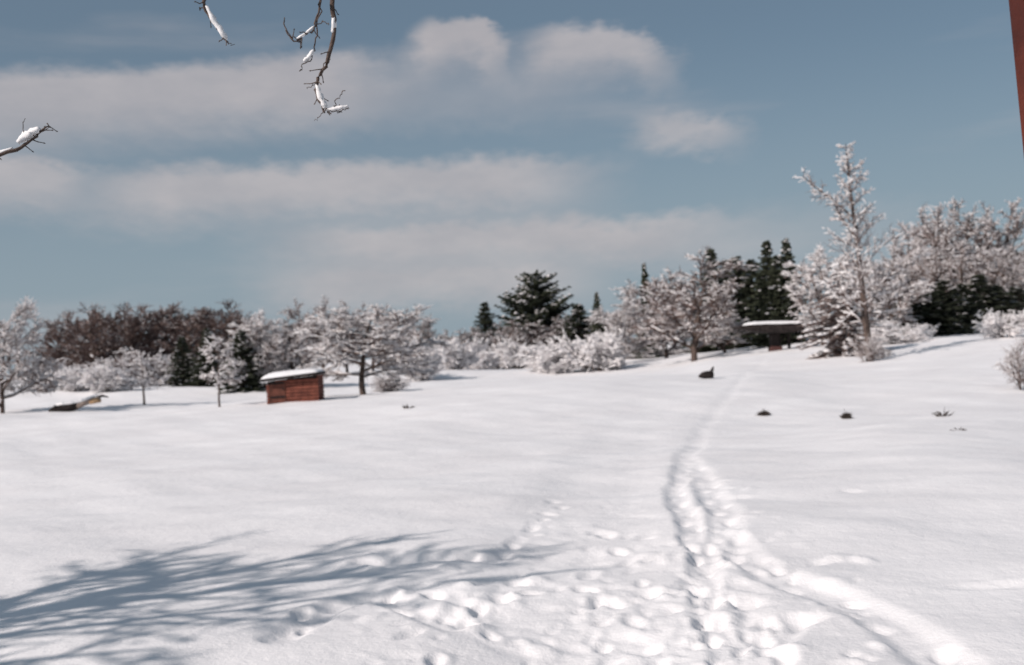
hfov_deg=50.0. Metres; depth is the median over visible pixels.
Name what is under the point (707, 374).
broken stump
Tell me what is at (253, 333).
snowy tree
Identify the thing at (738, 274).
spruce
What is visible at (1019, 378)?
twiggy bush
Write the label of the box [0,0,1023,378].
sky
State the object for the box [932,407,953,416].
weed tuft
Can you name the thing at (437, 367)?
snowy shrub
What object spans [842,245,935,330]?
snowy tree
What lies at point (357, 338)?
frosted brown wood
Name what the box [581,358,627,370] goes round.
snowy shrub
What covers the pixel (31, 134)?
overhanging tree
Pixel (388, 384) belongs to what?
bush
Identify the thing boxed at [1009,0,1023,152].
porch post
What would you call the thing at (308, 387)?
garden hut
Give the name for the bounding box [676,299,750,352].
snowy tree
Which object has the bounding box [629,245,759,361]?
tree
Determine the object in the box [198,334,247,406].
young tree
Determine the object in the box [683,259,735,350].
spruce
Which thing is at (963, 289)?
spruce
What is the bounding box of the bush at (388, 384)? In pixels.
[366,371,411,392]
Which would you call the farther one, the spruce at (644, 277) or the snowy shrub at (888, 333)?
the spruce at (644, 277)
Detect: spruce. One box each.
[160,336,199,386]
[179,328,234,386]
[213,330,267,393]
[469,302,500,350]
[553,304,599,349]
[587,292,606,335]
[632,263,662,358]
[679,248,744,353]
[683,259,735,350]
[697,256,760,349]
[719,259,782,350]
[740,240,785,347]
[745,255,813,346]
[761,238,812,346]
[796,262,889,358]
[892,286,957,336]
[899,287,974,335]
[931,280,984,333]
[947,284,1009,329]
[967,274,1023,328]
[983,285,1023,323]
[1004,286,1023,319]
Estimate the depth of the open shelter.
93.35 m
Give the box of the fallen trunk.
[48,394,108,411]
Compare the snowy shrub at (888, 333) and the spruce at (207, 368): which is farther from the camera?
the spruce at (207, 368)
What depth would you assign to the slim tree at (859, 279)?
65.88 m
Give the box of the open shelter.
[732,321,805,350]
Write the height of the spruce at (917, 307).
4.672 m
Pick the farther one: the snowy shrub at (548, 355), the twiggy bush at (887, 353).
the snowy shrub at (548, 355)
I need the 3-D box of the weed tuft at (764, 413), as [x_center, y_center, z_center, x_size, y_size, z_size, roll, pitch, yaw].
[7.766,2.460,33.792,0.489,0.260,0.462,-2,-1,-45]
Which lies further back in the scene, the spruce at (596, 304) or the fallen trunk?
the spruce at (596, 304)
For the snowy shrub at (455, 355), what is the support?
on the snow ground
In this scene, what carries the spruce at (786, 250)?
on the snow ground
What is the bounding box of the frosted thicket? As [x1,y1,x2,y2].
[397,271,697,369]
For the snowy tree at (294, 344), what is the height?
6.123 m
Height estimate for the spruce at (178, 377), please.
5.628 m
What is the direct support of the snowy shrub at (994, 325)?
on the snow ground
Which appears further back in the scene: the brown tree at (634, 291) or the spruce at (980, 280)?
the brown tree at (634, 291)
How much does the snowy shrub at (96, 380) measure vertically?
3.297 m
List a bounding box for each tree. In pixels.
[0,0,348,159]
[0,294,65,413]
[105,346,172,404]
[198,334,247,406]
[222,308,296,382]
[248,318,325,378]
[293,303,452,394]
[484,270,575,350]
[583,296,666,359]
[609,266,693,357]
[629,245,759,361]
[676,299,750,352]
[778,244,877,346]
[792,141,917,361]
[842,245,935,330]
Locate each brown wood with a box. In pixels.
[23,299,275,392]
[254,294,478,372]
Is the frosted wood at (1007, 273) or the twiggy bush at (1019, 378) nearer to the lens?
the twiggy bush at (1019, 378)
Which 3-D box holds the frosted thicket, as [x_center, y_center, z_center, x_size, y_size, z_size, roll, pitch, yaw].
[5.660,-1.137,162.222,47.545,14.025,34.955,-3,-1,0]
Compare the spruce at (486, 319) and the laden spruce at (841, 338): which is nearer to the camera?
the laden spruce at (841, 338)
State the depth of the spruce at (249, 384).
93.65 m
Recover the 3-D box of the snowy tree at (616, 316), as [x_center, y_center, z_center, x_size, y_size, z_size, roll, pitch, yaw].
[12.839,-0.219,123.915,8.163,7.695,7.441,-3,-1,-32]
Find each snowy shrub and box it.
[50,364,96,391]
[76,359,154,392]
[400,336,447,381]
[431,333,489,369]
[491,335,550,368]
[518,339,598,372]
[538,360,576,374]
[546,326,628,372]
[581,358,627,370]
[870,319,939,343]
[970,307,1023,338]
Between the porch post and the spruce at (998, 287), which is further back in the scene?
the spruce at (998, 287)
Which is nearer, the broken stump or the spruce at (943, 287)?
the broken stump
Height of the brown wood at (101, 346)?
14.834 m
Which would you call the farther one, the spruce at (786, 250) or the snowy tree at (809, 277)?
the spruce at (786, 250)
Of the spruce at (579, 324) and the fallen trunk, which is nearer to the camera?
the fallen trunk
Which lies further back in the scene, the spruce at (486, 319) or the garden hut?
the spruce at (486, 319)
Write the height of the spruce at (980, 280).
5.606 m
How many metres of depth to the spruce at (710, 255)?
147.05 m
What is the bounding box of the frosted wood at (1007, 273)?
[867,196,1023,317]
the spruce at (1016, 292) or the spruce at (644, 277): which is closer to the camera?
the spruce at (1016, 292)
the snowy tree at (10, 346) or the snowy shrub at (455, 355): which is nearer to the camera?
the snowy tree at (10, 346)
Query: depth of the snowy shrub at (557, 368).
112.32 m
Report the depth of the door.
46.38 m
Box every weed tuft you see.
[755,409,770,415]
[839,410,853,418]
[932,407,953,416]
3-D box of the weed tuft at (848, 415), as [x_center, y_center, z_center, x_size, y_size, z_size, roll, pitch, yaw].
[9.693,2.372,31.887,0.394,0.339,0.413,-3,-1,0]
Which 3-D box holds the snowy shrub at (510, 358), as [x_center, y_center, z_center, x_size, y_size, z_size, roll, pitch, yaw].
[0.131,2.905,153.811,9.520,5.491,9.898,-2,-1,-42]
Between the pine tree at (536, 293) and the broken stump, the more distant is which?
the pine tree at (536, 293)
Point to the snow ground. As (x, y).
(674, 509)
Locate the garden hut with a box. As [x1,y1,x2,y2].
[261,368,325,403]
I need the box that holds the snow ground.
[0,323,1023,664]
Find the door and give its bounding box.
[269,382,285,403]
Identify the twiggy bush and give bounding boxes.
[848,328,886,362]
[877,344,894,357]
[992,332,1023,389]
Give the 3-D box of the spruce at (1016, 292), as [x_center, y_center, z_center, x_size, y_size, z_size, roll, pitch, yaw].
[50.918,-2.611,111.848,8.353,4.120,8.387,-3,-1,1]
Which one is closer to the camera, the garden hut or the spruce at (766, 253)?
the garden hut
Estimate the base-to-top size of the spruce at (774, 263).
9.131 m
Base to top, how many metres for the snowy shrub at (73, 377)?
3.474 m
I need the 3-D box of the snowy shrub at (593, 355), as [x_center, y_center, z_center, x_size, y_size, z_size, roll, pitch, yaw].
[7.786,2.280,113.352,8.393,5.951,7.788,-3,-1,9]
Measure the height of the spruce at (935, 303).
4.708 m
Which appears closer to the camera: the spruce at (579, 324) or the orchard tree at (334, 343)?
the orchard tree at (334, 343)
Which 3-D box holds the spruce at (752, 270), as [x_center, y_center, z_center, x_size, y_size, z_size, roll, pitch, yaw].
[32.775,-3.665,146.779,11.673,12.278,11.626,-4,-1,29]
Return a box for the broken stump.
[698,367,713,378]
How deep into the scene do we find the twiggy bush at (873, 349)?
65.09 m
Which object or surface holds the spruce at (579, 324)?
on the snow ground
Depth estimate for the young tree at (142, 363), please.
73.78 m
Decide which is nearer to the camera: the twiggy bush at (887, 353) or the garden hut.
the garden hut

